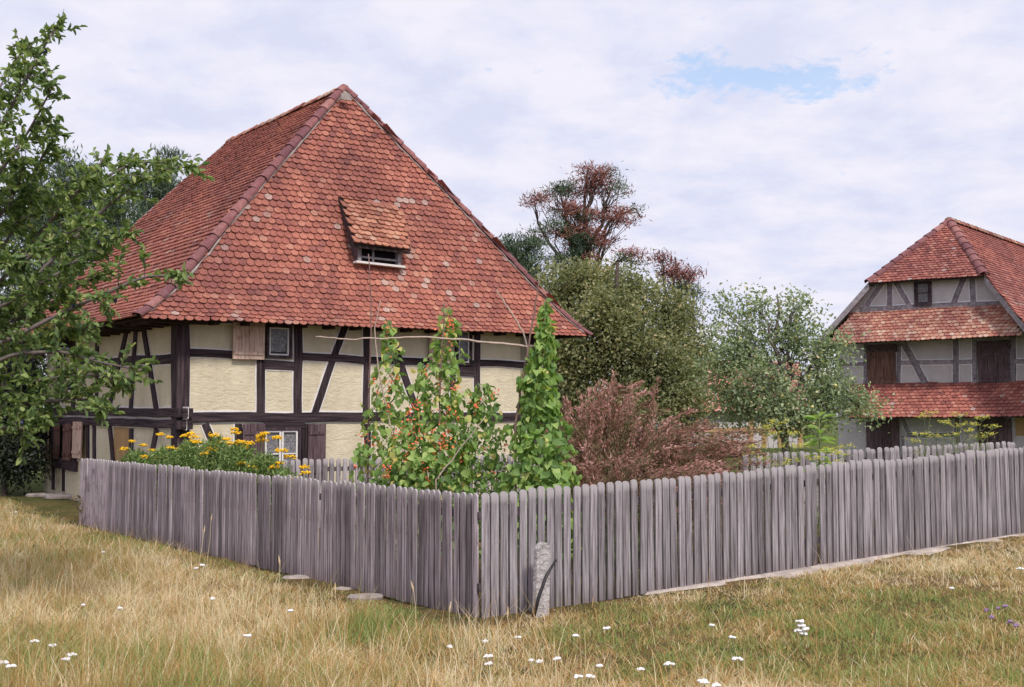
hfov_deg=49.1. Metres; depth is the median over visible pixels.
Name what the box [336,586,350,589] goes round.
flat stone
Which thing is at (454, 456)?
bean pole
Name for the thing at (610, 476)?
red plume plant
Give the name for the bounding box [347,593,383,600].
flat stone
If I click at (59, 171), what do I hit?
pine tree
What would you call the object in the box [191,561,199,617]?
seed stalk
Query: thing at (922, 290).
window
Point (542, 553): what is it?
stone post
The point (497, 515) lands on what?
picket fence
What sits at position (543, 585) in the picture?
iron bar
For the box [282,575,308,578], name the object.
flat stone
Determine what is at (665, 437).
red plume plant
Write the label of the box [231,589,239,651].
seed stalk
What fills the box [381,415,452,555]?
bean plant
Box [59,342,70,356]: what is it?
window
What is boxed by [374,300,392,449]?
bean pole
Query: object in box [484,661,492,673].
white wildflower
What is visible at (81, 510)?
dried weed
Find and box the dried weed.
[72,493,83,519]
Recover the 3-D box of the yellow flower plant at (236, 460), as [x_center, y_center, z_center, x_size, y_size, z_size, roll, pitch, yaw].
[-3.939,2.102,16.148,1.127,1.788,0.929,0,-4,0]
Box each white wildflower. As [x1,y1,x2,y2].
[6,664,16,684]
[61,657,69,672]
[67,652,76,680]
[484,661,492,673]
[574,674,582,686]
[586,674,594,682]
[596,664,602,681]
[603,626,610,638]
[663,661,674,667]
[711,682,721,686]
[732,657,743,661]
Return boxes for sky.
[0,0,1023,416]
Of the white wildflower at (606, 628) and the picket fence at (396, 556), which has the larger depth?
the picket fence at (396, 556)
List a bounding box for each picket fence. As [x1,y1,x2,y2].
[79,458,480,616]
[283,453,542,527]
[477,462,819,617]
[738,441,1014,532]
[818,447,1023,564]
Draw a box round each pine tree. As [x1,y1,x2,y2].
[0,140,148,408]
[107,144,190,225]
[494,229,559,282]
[517,160,656,465]
[645,248,709,428]
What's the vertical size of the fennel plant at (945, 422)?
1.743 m
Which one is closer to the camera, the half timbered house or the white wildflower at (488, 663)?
the white wildflower at (488, 663)
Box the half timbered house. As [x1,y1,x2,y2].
[13,84,592,515]
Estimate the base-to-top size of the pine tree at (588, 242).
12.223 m
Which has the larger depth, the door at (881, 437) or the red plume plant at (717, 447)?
the door at (881, 437)
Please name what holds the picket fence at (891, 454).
on the ground at (64, 509)
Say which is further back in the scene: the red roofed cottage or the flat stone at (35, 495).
the red roofed cottage
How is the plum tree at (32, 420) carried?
on the ground at (64, 509)
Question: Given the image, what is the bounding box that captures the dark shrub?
[0,346,60,498]
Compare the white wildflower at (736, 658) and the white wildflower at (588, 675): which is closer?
the white wildflower at (588, 675)
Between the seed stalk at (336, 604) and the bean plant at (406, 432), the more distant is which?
the bean plant at (406, 432)
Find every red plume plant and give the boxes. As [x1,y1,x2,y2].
[539,369,634,568]
[569,439,679,568]
[571,454,755,570]
[575,376,672,551]
[581,407,716,562]
[639,422,778,536]
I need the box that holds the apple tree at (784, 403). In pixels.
[684,277,902,504]
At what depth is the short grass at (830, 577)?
9.68 m
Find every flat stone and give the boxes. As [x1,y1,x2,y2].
[25,493,53,496]
[43,493,72,498]
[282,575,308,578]
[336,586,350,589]
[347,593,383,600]
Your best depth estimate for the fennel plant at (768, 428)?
14.61 m
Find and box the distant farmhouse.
[814,217,1023,461]
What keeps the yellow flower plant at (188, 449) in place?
on the ground at (64, 509)
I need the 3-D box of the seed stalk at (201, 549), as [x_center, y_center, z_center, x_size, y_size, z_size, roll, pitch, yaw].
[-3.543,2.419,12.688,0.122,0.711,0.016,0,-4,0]
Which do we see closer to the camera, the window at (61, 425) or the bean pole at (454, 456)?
the bean pole at (454, 456)
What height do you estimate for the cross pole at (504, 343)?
0.176 m
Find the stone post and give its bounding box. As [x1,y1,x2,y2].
[532,542,550,617]
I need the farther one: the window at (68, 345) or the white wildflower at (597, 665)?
the window at (68, 345)
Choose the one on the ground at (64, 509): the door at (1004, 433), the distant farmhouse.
the distant farmhouse
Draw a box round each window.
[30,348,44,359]
[51,424,76,463]
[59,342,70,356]
[265,324,292,358]
[265,427,300,470]
[455,331,471,365]
[914,281,931,305]
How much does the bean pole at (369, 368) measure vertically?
4.012 m
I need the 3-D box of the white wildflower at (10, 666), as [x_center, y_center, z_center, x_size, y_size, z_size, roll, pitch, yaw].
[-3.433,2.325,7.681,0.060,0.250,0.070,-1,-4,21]
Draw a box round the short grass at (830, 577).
[0,499,1023,686]
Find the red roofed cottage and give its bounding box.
[638,361,806,447]
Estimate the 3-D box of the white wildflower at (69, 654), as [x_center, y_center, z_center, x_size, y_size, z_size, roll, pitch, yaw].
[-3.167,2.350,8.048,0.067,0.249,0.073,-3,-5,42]
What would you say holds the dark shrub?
on the ground at (64, 509)
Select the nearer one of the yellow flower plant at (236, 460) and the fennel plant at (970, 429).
the yellow flower plant at (236, 460)
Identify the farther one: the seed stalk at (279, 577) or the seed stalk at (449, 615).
the seed stalk at (279, 577)
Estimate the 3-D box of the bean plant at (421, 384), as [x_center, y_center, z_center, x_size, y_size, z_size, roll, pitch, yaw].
[-0.884,1.045,13.098,1.169,2.956,1.394,2,-4,-29]
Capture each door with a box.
[866,418,899,456]
[977,418,1011,461]
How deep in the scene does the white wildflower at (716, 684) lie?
7.28 m
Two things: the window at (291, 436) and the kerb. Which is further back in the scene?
the window at (291, 436)
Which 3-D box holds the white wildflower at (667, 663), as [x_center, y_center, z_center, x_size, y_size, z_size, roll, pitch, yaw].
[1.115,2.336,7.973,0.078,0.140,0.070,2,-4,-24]
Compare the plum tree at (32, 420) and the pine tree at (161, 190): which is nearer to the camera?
the plum tree at (32, 420)
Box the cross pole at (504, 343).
[315,336,533,347]
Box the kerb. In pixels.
[645,533,1023,594]
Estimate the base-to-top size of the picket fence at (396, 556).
1.270 m
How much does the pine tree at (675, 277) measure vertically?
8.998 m
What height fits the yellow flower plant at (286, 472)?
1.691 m
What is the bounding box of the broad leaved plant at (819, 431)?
[801,411,836,471]
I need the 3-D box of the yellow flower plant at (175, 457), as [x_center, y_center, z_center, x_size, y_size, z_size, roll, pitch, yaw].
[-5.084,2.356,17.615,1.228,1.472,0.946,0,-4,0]
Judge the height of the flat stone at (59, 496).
0.107 m
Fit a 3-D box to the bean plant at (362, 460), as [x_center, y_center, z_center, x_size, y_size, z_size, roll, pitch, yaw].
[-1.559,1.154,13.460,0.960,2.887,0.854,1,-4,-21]
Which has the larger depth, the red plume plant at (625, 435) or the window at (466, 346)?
the window at (466, 346)
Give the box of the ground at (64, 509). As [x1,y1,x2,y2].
[0,417,1023,686]
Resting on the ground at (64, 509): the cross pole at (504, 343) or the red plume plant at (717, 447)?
the red plume plant at (717, 447)
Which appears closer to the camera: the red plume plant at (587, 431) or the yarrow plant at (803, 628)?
the yarrow plant at (803, 628)
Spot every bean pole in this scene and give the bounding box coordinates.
[367,254,371,482]
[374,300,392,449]
[435,416,485,490]
[438,302,444,574]
[496,290,541,467]
[514,279,539,589]
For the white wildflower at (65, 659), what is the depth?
7.90 m
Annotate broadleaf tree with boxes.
[529,249,726,438]
[563,342,837,427]
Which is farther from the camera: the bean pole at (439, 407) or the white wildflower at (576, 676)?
the bean pole at (439, 407)
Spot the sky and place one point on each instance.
(800, 143)
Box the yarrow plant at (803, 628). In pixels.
[794,619,809,648]
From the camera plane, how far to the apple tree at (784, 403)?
23.10 m
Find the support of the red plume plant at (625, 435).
on the ground at (64, 509)
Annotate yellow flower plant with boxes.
[117,440,156,514]
[140,432,176,516]
[156,448,204,506]
[166,431,210,513]
[189,432,232,519]
[215,427,259,473]
[241,431,287,557]
[256,435,310,540]
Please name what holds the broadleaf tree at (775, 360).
on the ground at (64, 509)
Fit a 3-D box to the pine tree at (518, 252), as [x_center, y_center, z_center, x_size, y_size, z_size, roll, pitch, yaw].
[0.382,0.296,38.052,2.490,8.466,2.374,0,-4,0]
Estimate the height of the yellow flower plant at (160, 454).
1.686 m
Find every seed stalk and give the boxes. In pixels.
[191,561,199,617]
[195,527,204,579]
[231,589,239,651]
[276,555,279,608]
[334,584,336,623]
[449,602,450,634]
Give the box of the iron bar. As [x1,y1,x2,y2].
[532,559,556,617]
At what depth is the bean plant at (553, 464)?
12.44 m
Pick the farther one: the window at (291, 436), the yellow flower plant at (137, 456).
the window at (291, 436)
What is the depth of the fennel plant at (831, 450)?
14.86 m
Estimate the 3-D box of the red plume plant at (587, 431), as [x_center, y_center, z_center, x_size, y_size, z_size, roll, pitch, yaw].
[0.933,1.613,14.515,1.536,2.557,1.849,0,-4,0]
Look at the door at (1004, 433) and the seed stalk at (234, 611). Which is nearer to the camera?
the seed stalk at (234, 611)
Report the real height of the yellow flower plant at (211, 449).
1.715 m
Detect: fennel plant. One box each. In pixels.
[738,419,804,532]
[772,442,855,535]
[906,410,970,494]
[955,415,1001,515]
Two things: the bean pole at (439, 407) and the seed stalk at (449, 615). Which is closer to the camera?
the seed stalk at (449, 615)
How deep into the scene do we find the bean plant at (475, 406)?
13.23 m
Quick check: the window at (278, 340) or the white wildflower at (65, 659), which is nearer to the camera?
the white wildflower at (65, 659)
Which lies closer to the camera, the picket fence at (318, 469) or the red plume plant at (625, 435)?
the red plume plant at (625, 435)
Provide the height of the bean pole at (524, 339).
3.499 m
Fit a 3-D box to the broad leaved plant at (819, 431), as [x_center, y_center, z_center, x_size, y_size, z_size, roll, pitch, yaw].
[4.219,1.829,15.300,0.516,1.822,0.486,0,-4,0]
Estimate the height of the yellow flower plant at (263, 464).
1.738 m
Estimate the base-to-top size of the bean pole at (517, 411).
3.592 m
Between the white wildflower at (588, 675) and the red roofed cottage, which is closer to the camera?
the white wildflower at (588, 675)
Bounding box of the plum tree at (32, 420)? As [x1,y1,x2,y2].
[0,10,214,464]
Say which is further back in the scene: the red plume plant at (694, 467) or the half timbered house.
the half timbered house
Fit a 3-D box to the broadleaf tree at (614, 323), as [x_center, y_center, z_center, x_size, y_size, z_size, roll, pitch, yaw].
[2.961,0.685,29.868,6.336,6.670,5.574,0,-4,0]
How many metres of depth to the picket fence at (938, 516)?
14.16 m
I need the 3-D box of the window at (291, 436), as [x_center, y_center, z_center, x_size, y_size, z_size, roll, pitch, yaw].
[-4.208,2.008,20.404,0.747,0.955,0.078,3,-4,-34]
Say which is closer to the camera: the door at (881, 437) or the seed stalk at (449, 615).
the seed stalk at (449, 615)
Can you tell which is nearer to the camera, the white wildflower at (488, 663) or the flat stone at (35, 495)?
the white wildflower at (488, 663)
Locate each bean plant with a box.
[349,320,417,527]
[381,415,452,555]
[386,307,495,553]
[443,382,512,559]
[494,298,581,558]

